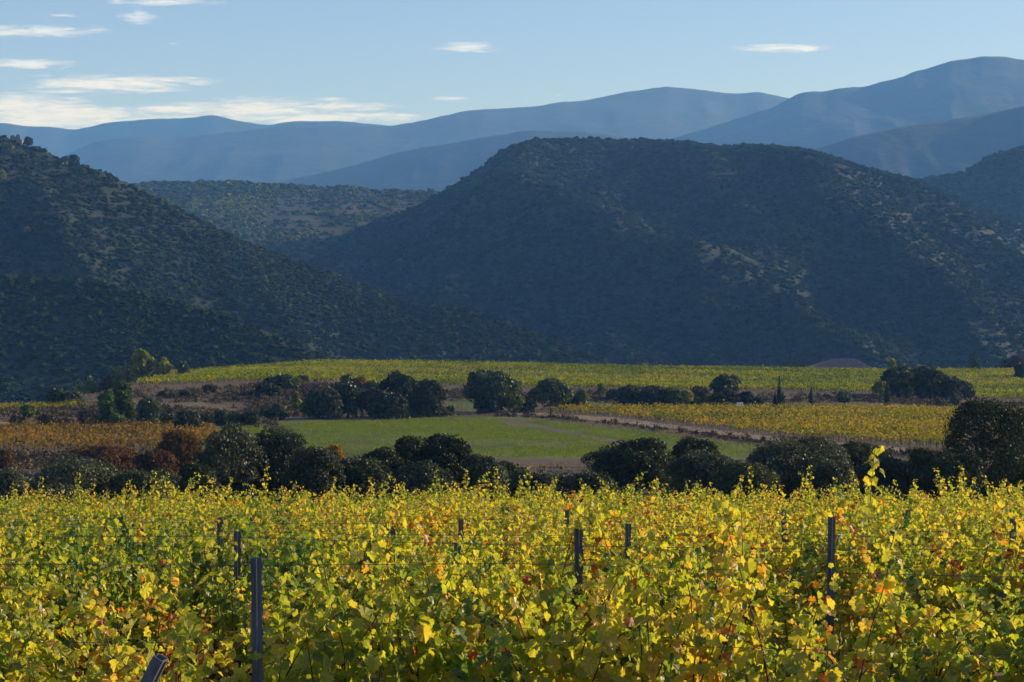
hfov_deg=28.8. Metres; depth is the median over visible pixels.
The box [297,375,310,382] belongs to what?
shrub
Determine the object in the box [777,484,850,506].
grapevine
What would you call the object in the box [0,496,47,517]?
grapevine
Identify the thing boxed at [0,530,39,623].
grapevine
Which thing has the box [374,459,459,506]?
holm oak
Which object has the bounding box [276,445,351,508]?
holm oak
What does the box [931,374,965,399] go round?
holm oak
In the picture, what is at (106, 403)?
pine tree
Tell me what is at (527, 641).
trellis wire
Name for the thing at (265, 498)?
grapevine
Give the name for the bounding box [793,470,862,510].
grapevine
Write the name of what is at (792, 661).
grapevine
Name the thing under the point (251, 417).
shrub
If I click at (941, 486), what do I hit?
grapevine
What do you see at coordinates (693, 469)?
olive tree
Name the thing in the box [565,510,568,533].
vineyard post
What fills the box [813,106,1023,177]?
mountain
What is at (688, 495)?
grapevine
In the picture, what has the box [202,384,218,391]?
shrub
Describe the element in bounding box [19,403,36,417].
shrub
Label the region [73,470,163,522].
grapevine
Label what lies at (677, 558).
grapevine
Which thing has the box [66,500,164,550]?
grapevine
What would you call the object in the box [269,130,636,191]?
mountain
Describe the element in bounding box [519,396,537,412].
shrub
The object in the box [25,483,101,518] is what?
grapevine
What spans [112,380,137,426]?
pine tree
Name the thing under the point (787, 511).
grapevine
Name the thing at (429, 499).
grapevine
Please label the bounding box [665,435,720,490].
holm oak
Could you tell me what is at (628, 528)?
vineyard post
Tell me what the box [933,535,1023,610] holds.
grapevine
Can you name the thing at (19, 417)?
shrub
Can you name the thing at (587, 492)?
grapevine
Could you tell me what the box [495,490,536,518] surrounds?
grapevine
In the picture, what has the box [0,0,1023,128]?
sky
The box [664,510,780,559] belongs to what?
grapevine
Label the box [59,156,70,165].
hillside tree
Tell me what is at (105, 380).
shrub
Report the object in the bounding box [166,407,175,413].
shrub
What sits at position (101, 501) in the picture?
grapevine
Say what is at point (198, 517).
grapevine
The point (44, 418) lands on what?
shrub
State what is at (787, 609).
grapevine
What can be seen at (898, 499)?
grapevine
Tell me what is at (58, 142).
mountain
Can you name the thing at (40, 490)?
grapevine
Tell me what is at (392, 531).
vineyard post
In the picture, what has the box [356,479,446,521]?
grapevine
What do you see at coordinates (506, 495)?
grapevine
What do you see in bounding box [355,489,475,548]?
grapevine
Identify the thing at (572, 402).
holm oak
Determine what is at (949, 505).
grapevine
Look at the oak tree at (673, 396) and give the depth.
444.71 m
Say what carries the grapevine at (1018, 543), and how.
on the ground at (292, 418)
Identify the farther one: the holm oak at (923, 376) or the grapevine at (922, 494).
the holm oak at (923, 376)
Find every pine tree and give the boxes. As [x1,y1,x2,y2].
[94,390,124,426]
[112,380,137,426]
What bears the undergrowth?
on the ground at (292, 418)
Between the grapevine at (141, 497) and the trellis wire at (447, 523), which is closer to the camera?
the trellis wire at (447, 523)
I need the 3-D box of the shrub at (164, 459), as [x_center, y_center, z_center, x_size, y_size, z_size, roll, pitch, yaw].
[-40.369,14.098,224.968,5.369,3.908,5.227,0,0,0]
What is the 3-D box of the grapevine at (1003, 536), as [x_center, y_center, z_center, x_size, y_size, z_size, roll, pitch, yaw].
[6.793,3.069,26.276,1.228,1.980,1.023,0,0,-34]
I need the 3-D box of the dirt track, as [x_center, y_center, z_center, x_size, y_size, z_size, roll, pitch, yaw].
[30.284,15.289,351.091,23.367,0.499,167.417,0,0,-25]
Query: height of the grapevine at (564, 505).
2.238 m
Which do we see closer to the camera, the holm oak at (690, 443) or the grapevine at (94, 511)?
the grapevine at (94, 511)
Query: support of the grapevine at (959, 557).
on the ground at (292, 418)
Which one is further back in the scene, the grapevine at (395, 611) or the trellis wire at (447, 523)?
the trellis wire at (447, 523)
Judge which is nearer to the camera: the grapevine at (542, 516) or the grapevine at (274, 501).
the grapevine at (542, 516)
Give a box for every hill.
[0,137,584,362]
[0,277,319,405]
[150,182,437,260]
[313,139,1023,369]
[923,148,1023,217]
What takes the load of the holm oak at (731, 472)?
on the ground at (292, 418)
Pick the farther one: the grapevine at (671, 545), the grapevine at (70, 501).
the grapevine at (70, 501)
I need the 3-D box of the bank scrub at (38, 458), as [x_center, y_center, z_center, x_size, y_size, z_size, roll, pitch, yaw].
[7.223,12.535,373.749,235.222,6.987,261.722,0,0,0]
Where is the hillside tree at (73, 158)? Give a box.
[69,154,79,165]
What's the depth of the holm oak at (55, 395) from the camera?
426.68 m
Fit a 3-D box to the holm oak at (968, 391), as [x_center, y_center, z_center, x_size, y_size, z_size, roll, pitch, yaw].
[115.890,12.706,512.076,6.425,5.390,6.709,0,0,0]
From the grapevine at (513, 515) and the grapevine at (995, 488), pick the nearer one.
the grapevine at (513, 515)
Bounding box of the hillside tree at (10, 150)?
[1,142,15,155]
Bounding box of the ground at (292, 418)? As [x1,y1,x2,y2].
[0,382,1022,681]
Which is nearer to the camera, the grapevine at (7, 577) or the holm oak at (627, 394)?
the grapevine at (7, 577)
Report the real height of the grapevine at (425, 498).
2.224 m
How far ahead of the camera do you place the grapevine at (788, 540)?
24.08 m
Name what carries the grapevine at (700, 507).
on the ground at (292, 418)
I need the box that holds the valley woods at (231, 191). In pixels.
[126,179,440,264]
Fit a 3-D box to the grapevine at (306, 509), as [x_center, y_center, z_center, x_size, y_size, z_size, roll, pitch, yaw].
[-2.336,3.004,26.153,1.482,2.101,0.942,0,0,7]
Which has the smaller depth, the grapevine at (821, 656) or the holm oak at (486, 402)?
the grapevine at (821, 656)
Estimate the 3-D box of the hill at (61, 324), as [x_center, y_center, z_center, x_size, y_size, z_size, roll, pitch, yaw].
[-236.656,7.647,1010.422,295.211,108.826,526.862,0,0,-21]
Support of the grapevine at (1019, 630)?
on the ground at (292, 418)
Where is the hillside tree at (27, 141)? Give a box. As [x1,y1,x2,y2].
[22,136,32,145]
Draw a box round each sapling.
[157,357,172,375]
[289,392,302,409]
[574,387,591,407]
[871,380,889,400]
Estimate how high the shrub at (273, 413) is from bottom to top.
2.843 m
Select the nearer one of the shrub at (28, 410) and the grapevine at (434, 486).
the grapevine at (434, 486)
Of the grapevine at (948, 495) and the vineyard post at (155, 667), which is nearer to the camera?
the vineyard post at (155, 667)
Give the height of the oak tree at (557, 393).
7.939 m
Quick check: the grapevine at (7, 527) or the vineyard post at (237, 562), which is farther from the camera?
the grapevine at (7, 527)
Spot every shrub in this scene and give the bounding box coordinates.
[0,449,17,467]
[8,413,25,423]
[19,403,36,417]
[37,413,59,423]
[57,416,75,425]
[70,444,136,473]
[75,379,83,391]
[76,408,100,424]
[82,376,97,394]
[97,372,112,392]
[110,365,127,388]
[131,449,178,476]
[154,429,202,470]
[157,390,174,396]
[159,411,168,423]
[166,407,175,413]
[167,413,175,424]
[171,462,219,507]
[177,360,189,373]
[178,390,195,397]
[199,411,215,425]
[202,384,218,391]
[214,410,229,425]
[228,412,244,423]
[241,410,260,424]
[250,382,281,395]
[258,408,289,419]
[263,376,272,383]
[272,402,286,411]
[290,376,301,385]
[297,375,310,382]
[328,443,344,459]
[340,373,354,382]
[354,375,366,388]
[365,379,379,388]
[444,405,454,415]
[498,468,556,508]
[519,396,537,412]
[534,473,576,502]
[597,383,607,392]
[605,388,617,401]
[682,389,693,406]
[690,385,710,400]
[690,397,702,409]
[702,395,714,408]
[709,393,727,408]
[737,391,754,404]
[750,396,763,405]
[795,363,807,367]
[934,397,941,403]
[948,394,961,404]
[999,359,1009,367]
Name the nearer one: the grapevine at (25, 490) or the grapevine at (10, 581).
the grapevine at (10, 581)
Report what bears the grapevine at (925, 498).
on the ground at (292, 418)
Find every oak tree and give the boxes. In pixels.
[134,396,161,424]
[269,373,298,387]
[299,388,332,417]
[334,382,363,417]
[357,389,378,417]
[461,369,521,411]
[502,390,526,412]
[527,377,574,410]
[664,387,686,406]
[1008,354,1023,367]
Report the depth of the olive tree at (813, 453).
134.51 m
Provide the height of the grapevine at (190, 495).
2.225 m
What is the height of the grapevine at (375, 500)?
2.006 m
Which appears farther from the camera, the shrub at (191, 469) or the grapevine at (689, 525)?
the shrub at (191, 469)
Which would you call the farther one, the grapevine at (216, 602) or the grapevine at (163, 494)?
the grapevine at (163, 494)
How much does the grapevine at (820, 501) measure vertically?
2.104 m
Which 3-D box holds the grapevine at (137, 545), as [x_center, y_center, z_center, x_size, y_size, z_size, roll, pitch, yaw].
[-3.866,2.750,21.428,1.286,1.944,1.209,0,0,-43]
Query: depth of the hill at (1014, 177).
2816.11 m
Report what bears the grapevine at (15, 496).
on the ground at (292, 418)
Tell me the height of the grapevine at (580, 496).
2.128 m
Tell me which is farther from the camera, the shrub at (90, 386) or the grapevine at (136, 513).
the shrub at (90, 386)
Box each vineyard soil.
[0,428,162,452]
[535,409,952,448]
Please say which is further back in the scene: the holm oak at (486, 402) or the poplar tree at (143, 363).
the poplar tree at (143, 363)
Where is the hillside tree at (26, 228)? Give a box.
[23,226,30,231]
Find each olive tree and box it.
[0,466,38,504]
[19,452,127,509]
[449,452,512,503]
[561,469,623,509]
[667,448,732,508]
[740,434,853,505]
[798,459,860,503]
[836,391,852,404]
[856,456,925,505]
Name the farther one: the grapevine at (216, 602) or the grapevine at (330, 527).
the grapevine at (330, 527)
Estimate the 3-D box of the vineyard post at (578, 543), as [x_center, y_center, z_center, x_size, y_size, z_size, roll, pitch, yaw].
[0.391,2.240,11.673,0.054,2.282,0.043,0,0,-4]
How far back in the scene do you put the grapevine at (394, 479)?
38.30 m
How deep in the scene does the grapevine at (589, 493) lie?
43.04 m
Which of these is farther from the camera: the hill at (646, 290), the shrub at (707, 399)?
the hill at (646, 290)
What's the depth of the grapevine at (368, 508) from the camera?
33.47 m
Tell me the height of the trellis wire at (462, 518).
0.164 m
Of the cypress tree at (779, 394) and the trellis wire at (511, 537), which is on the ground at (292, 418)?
the cypress tree at (779, 394)
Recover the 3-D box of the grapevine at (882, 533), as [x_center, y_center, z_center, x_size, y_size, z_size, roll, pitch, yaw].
[3.474,2.497,18.976,1.682,2.139,0.915,0,0,-12]
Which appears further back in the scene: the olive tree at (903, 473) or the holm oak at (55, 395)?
the holm oak at (55, 395)
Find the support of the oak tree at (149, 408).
on the ground at (292, 418)
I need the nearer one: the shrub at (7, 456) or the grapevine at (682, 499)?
the grapevine at (682, 499)
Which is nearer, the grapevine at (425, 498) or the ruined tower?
the grapevine at (425, 498)
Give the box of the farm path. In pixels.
[0,422,124,427]
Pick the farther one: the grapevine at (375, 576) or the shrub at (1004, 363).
the shrub at (1004, 363)
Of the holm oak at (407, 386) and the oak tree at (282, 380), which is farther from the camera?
the oak tree at (282, 380)
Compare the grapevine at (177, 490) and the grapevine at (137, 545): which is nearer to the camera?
the grapevine at (137, 545)
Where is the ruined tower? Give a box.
[4,134,23,144]
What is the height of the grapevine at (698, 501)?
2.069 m
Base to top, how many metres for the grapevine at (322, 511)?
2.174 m
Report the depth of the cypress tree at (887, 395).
435.19 m
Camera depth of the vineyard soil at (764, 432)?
346.46 m
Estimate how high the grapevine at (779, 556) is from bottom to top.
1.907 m
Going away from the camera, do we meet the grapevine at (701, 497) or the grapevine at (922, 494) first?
the grapevine at (701, 497)
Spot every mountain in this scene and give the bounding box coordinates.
[0,115,385,157]
[65,87,788,183]
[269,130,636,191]
[672,56,1023,148]
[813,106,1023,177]
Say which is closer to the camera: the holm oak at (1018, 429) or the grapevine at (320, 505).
the grapevine at (320, 505)
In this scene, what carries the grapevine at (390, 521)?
on the ground at (292, 418)
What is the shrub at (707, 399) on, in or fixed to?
on the ground at (292, 418)
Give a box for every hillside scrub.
[0,135,611,365]
[0,274,338,406]
[306,135,1023,368]
[915,145,1023,221]
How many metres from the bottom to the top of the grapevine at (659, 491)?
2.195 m
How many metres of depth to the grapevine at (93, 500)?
43.03 m
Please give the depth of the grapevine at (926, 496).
38.64 m
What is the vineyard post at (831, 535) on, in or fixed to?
on the ground at (292, 418)
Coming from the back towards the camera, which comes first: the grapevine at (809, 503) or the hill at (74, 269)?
the hill at (74, 269)
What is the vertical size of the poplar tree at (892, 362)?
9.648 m
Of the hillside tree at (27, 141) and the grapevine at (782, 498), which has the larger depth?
the hillside tree at (27, 141)
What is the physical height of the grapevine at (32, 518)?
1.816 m
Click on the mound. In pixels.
(846, 363)
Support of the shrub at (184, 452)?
on the ground at (292, 418)
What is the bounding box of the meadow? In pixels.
[446,398,476,411]
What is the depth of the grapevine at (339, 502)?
36.04 m
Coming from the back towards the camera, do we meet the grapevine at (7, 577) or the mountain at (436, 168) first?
the mountain at (436, 168)
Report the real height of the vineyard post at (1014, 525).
2.235 m
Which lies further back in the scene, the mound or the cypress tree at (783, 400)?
the mound
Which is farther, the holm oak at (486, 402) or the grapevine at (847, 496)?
the holm oak at (486, 402)
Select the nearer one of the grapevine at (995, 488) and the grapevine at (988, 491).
the grapevine at (988, 491)
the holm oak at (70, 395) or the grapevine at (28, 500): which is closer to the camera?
the grapevine at (28, 500)
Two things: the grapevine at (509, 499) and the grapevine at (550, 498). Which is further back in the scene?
the grapevine at (550, 498)
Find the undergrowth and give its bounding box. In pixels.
[0,462,1009,515]
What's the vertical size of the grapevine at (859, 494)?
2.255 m
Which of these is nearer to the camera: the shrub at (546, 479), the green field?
the shrub at (546, 479)
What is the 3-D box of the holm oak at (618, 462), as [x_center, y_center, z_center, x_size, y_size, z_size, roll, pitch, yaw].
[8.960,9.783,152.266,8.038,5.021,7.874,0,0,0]
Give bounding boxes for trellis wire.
[0,514,1018,524]
[0,563,1010,576]
[1,533,912,545]
[12,525,1023,540]
[12,542,1023,557]
[19,519,1009,531]
[34,641,1020,654]
[55,584,1023,596]
[65,536,788,548]
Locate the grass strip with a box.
[589,401,612,405]
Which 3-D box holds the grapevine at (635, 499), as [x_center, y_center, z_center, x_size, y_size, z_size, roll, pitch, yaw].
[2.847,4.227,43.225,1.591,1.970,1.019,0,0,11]
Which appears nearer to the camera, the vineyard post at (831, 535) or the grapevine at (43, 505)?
the vineyard post at (831, 535)
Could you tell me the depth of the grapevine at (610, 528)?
21.34 m
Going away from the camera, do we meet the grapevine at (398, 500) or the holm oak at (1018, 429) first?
the grapevine at (398, 500)
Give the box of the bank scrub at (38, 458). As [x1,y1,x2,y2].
[0,379,1023,469]
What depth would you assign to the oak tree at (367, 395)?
402.18 m
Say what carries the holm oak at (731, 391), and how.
on the ground at (292, 418)
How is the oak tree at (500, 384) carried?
on the ground at (292, 418)
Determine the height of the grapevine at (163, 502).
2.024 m
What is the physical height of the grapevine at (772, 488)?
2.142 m
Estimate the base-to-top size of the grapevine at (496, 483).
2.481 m
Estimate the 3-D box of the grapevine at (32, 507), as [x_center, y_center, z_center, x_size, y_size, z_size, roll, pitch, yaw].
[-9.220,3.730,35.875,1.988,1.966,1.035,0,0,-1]
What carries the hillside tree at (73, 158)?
on the hill at (74, 269)
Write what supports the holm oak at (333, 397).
on the ground at (292, 418)
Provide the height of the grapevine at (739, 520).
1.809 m
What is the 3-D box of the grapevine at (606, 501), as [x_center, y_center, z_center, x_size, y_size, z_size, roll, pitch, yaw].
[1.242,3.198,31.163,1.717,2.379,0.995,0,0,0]
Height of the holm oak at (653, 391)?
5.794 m
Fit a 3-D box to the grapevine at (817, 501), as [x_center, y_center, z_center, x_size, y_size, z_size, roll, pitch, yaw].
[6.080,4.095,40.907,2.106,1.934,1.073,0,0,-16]
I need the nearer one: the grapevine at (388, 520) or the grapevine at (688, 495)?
the grapevine at (388, 520)
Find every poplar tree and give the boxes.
[129,348,157,378]
[889,358,896,367]
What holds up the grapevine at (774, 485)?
on the ground at (292, 418)
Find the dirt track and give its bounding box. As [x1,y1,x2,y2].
[454,412,911,450]
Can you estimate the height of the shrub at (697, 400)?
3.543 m
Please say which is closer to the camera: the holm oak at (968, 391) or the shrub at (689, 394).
the shrub at (689, 394)
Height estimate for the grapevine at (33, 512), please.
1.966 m
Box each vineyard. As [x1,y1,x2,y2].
[0,397,82,409]
[0,417,218,451]
[136,358,1023,398]
[551,401,966,447]
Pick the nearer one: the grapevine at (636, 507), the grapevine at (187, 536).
the grapevine at (187, 536)
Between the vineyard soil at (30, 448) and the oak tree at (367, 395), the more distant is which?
the oak tree at (367, 395)
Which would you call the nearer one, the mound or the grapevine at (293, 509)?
the grapevine at (293, 509)
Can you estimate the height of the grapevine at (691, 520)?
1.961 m
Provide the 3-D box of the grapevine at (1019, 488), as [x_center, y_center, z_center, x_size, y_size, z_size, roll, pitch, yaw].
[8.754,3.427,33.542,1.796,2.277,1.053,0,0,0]
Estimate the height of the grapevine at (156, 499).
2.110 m
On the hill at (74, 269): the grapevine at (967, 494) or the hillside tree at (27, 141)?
the hillside tree at (27, 141)
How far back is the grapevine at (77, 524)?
21.38 m
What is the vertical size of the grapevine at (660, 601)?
1.856 m
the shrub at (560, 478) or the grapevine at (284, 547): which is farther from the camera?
the shrub at (560, 478)
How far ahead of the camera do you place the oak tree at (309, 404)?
398.27 m
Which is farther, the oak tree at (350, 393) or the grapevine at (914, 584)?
the oak tree at (350, 393)
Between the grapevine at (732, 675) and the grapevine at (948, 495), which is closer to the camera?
the grapevine at (732, 675)
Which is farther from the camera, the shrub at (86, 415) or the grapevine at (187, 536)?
the shrub at (86, 415)
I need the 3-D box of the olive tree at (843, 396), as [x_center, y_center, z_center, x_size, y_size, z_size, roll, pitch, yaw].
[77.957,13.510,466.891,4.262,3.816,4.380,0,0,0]
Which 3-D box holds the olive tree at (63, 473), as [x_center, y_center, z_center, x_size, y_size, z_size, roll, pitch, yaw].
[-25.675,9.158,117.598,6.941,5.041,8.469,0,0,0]
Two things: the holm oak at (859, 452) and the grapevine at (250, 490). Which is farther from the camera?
the holm oak at (859, 452)
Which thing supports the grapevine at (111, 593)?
on the ground at (292, 418)
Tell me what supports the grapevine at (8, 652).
on the ground at (292, 418)
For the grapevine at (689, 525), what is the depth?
21.36 m
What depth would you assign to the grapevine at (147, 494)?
45.78 m
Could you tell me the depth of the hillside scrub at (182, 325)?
919.56 m
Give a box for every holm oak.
[44,388,68,407]
[63,390,85,405]
[105,469,166,505]
[173,410,202,430]
[179,421,272,504]
[237,424,307,507]
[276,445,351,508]
[314,386,343,418]
[336,455,391,503]
[361,446,407,480]
[367,390,410,419]
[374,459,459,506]
[378,370,420,416]
[393,435,428,465]
[407,432,474,496]
[408,379,450,416]
[473,393,504,413]
[499,459,529,495]
[556,396,576,407]
[580,437,679,495]
[612,384,647,408]
[639,385,668,407]
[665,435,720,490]
[707,460,786,506]
[709,373,741,404]
[839,440,893,484]
[880,365,915,398]
[902,364,945,398]
[906,447,941,500]
[918,450,984,506]
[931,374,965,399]
[932,395,1023,506]
[959,380,975,398]
[989,410,1023,496]
[1013,362,1023,379]
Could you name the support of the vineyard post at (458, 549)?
on the ground at (292, 418)
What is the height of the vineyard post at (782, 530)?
2.223 m
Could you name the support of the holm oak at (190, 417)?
on the ground at (292, 418)
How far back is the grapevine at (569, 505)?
28.70 m
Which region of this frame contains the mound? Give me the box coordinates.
[808,358,871,368]
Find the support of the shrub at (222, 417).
on the ground at (292, 418)
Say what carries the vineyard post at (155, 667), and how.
on the ground at (292, 418)
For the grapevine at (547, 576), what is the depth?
16.58 m
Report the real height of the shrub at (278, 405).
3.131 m
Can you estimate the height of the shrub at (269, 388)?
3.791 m
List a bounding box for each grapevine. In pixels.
[0,487,52,515]
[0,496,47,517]
[0,499,46,539]
[0,499,177,674]
[0,500,81,643]
[0,500,83,567]
[0,501,152,641]
[0,516,18,565]
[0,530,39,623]
[0,539,57,622]
[0,548,133,681]
[0,555,20,615]
[0,573,101,681]
[0,646,154,681]
[1,500,55,528]
[1,572,307,681]
[6,483,45,514]
[9,490,68,512]
[9,498,129,574]
[11,476,58,512]
[11,493,49,518]
[12,483,29,509]
[12,499,107,548]
[15,504,96,537]
[22,472,91,513]
[23,481,96,514]
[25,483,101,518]
[25,492,91,534]
[26,559,350,681]
[32,490,137,547]
[34,490,88,518]
[44,498,105,537]
[53,489,126,510]
[62,504,215,675]
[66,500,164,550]
[67,492,171,537]
[72,479,131,505]
[72,485,153,513]
[72,489,126,514]
[72,518,175,608]
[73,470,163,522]
[77,487,167,523]
[90,472,224,544]
[94,506,203,652]
[100,495,280,681]
[101,472,170,511]
[115,511,476,681]
[120,478,193,515]
[124,489,216,526]
[126,515,364,681]
[128,494,186,532]
[130,485,213,517]
[131,490,220,516]
[138,475,219,526]
[146,485,235,536]
[150,513,281,564]
[153,523,301,673]
[154,480,197,503]
[166,516,247,544]
[167,477,248,517]
[170,491,274,532]
[172,484,214,512]
[172,485,245,521]
[176,500,308,539]
[183,478,257,515]
[203,475,301,531]
[204,512,340,554]
[207,491,342,592]
[207,513,296,548]
[210,485,253,513]
[212,487,255,508]
[224,539,463,681]
[226,488,296,518]
[233,501,423,624]
[240,466,342,536]
[242,483,326,512]
[247,489,316,539]
[254,517,491,680]
[255,502,391,586]
[256,492,295,518]
[259,497,321,524]
[271,491,349,518]
[271,491,385,565]
[280,529,402,602]
[282,487,339,512]
[287,476,340,509]
[291,481,367,520]
[291,484,356,540]
[292,494,341,516]
[297,485,376,514]
[308,480,455,544]
[311,499,447,583]
[318,510,503,636]
[337,475,393,516]
[339,490,398,524]
[342,504,487,624]
[355,477,421,508]
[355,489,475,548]
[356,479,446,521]
[367,489,455,542]
[369,494,471,541]
[386,491,417,510]
[387,528,695,681]
[389,501,655,681]
[393,478,436,513]
[394,523,588,678]
[397,484,494,532]
[398,475,486,519]
[406,469,472,505]
[407,484,486,502]
[407,511,525,566]
[423,485,504,520]
[429,469,502,508]
[431,501,592,658]
[434,475,529,525]
[437,467,505,508]
[444,497,558,545]
[446,495,590,639]
[446,527,618,652]
[450,492,552,549]
[456,500,570,562]
[465,503,581,529]
[466,471,583,531]
[475,486,547,523]
[481,476,556,513]
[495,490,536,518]
[499,492,543,520]
[504,487,575,511]
[510,509,620,546]
[517,509,650,570]
[519,479,557,508]
[521,467,600,515]
[521,496,785,681]
[522,485,600,520]
[527,491,593,532]
[532,480,587,525]
[537,471,647,529]
[538,483,641,520]
[556,531,732,679]
[563,482,621,513]
[578,478,639,524]
[582,483,670,522]
[584,495,702,572]
[584,519,704,610]
[585,489,720,560]
[585,504,756,666]
[590,501,927,681]
[597,477,661,508]
[602,516,725,578]
[604,485,681,533]
[612,478,717,528]
[612,488,711,523]
[621,480,692,512]
[621,501,724,565]
[630,492,661,510]
[632,485,700,514]
[634,480,701,508]
[641,478,750,533]
[662,488,881,641]
[663,475,759,527]
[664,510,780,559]
[666,499,696,517]
[670,482,711,511]
[671,527,885,681]
[677,494,814,543]
[683,494,744,521]
[690,483,765,530]
[692,488,737,507]
[692,513,800,679]
[699,495,734,525]
[709,484,778,510]
[713,481,780,507]
[714,483,763,512]
[715,599,956,681]
[719,484,812,528]
[734,510,795,543]
[739,466,814,517]
[743,516,884,588]
[744,482,805,528]
[748,512,853,647]
[763,485,825,533]
[763,495,859,521]
[765,503,808,533]
[768,517,897,647]
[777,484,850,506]
[785,493,976,670]
[787,465,898,525]
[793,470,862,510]
[795,488,858,527]
[798,446,942,681]
[798,473,895,525]
[801,483,902,533]
[818,500,977,665]
[820,481,859,503]
[825,497,1023,675]
[837,479,896,515]
[843,506,954,620]
[843,511,1023,619]
[854,568,1023,681]
[855,484,946,527]
[858,485,913,505]
[859,571,1023,681]
[865,468,959,530]
[873,477,949,516]
[877,485,956,536]
[877,493,909,513]
[878,491,1010,577]
[880,495,990,616]
[885,483,945,507]
[892,466,984,518]
[899,478,989,532]
[899,479,951,515]
[915,489,959,510]
[920,509,1018,608]
[923,487,1007,517]
[931,476,1013,536]
[931,483,1023,526]
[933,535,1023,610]
[943,487,1023,534]
[945,492,1020,530]
[946,508,1023,672]
[948,480,1005,507]
[951,473,1009,521]
[951,481,1003,506]
[956,480,1023,502]
[965,478,1023,533]
[976,510,1023,545]
[981,475,1023,509]
[982,481,1022,498]
[987,505,1023,548]
[987,605,1023,681]
[988,480,1023,524]
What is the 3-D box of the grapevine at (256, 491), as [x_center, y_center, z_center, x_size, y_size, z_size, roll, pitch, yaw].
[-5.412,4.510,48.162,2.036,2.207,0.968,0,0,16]
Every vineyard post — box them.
[140,653,168,681]
[217,517,224,669]
[234,532,241,667]
[251,557,263,681]
[390,529,395,547]
[453,542,460,626]
[458,519,463,539]
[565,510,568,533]
[574,528,582,633]
[625,524,631,579]
[781,510,785,671]
[826,517,835,668]
[1010,519,1015,551]
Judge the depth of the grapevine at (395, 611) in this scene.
9.14 m
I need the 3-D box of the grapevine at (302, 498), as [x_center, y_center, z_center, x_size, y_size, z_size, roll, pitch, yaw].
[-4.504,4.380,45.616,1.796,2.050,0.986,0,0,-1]
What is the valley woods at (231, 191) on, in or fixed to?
on the hill at (318, 222)
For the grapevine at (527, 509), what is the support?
on the ground at (292, 418)
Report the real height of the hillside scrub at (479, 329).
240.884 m
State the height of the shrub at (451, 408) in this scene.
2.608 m
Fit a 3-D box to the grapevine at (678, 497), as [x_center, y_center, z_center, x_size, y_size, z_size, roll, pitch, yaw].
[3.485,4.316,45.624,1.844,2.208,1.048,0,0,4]
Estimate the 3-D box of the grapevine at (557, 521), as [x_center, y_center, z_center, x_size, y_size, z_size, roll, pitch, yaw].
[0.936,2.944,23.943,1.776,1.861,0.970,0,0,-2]
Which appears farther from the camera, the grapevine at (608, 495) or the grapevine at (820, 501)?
the grapevine at (608, 495)
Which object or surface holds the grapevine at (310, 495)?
on the ground at (292, 418)
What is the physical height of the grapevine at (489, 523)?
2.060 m
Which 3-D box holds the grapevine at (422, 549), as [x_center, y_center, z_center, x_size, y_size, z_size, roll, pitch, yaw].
[-0.131,2.257,14.144,1.456,1.894,1.278,0,0,-27]
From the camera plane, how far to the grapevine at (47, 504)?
33.33 m
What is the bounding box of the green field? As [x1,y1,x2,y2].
[199,416,755,467]
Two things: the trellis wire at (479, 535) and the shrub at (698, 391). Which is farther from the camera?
the shrub at (698, 391)
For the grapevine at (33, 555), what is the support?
on the ground at (292, 418)
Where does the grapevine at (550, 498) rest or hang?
on the ground at (292, 418)
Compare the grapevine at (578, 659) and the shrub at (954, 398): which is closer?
the grapevine at (578, 659)
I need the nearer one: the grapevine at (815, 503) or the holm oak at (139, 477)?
the grapevine at (815, 503)
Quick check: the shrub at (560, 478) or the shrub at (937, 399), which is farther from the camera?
the shrub at (937, 399)
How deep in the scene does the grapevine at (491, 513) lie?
26.16 m
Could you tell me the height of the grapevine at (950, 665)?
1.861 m
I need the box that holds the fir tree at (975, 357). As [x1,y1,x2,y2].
[968,351,981,370]
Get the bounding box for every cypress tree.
[125,367,131,401]
[773,392,776,405]
[776,376,781,408]
[782,391,784,403]
[808,387,814,405]
[884,377,890,408]
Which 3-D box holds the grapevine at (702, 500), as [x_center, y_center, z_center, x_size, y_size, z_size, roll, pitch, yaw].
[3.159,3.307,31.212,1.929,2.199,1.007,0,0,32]
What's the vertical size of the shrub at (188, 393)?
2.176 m
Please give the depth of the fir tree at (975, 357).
699.16 m
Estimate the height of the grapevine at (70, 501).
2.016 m
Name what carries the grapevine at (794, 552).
on the ground at (292, 418)
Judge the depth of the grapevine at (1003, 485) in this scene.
43.28 m
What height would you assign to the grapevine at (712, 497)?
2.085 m
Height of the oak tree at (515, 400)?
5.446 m
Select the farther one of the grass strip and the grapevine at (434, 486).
the grass strip
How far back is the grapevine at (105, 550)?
18.89 m
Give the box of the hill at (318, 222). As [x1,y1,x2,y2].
[150,182,437,260]
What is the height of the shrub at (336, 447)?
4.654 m
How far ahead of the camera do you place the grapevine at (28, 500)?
30.88 m
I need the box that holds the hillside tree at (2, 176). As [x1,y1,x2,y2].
[0,170,6,180]

